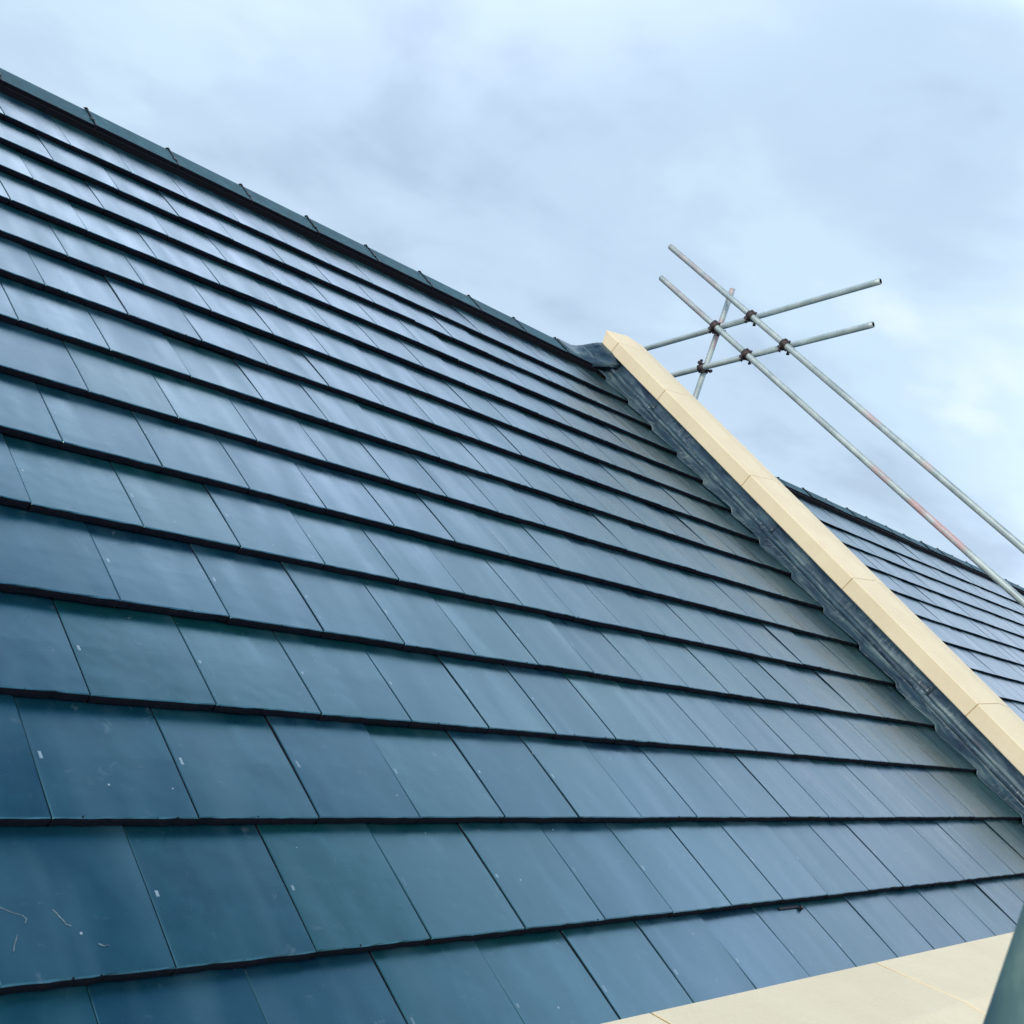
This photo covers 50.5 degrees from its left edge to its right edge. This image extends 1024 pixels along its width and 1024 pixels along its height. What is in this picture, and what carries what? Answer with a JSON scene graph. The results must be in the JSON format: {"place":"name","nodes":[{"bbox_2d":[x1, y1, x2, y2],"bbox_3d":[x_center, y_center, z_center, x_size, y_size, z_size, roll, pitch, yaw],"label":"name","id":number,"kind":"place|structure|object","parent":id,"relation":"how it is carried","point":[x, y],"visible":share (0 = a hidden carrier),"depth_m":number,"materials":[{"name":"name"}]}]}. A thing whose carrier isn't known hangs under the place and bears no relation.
{"place":"outdoors","nodes":[
{"label":"outdoors","id":0,"kind":"place"},
{"bbox_2d":[0,0,1023,587],"label":"sky","id":1,"kind":"structure","parent":0,"point":[541,162],"materials":[{"name":"blue"}]},
{"bbox_2d":[776,477,1023,720],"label":"neighbour house","id":2,"kind":"structure","parent":0,"point":[970,616],"depth_m":10.66,"materials":[{"name":"tile"}]},
{"bbox_2d":[643,244,1023,607],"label":"scaffold","id":3,"kind":"object","parent":2,"relation":"on","point":[716,328],"visible":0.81,"depth_m":8.09,"materials":[{"name":"metal"}]},
{"label":"ground","id":4,"kind":"structure","parent":0,"visible":0},
{"bbox_2d":[0,68,1023,1023],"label":"roofed house","id":5,"kind":"structure","parent":4,"relation":"on","point":[384,638],"depth_m":3.38,"materials":[{"name":"tile"}]},
{"bbox_2d":[778,905,803,910],"bbox_3d":[0.870,1.237,3.383,0.021,0.020,0.135,19,2,44],"label":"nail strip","id":6,"kind":"object","parent":5,"relation":"on","point":[801,907],"visible":1,"depth_m":3.39,"materials":[{"name":"metal"}]},
{"bbox_2d":[602,932,1013,1023],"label":"eaves coping","id":7,"kind":"object","parent":5,"relation":"on","point":[954,984],"visible":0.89,"depth_m":2.79,"materials":[{"name":"stone"}]},
{"bbox_2d":[602,330,1023,775],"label":"raking coping","id":8,"kind":"object","parent":5,"relation":"on","point":[994,719],"visible":1,"depth_m":6.80,"materials":[{"name":"stone"}]},
{"bbox_2d":[983,904,1023,1023],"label":"scaffold pole","id":9,"kind":"object","parent":4,"relation":"on","point":[1006,1005],"depth_m":0.69,"materials":[{"name":"metal"}]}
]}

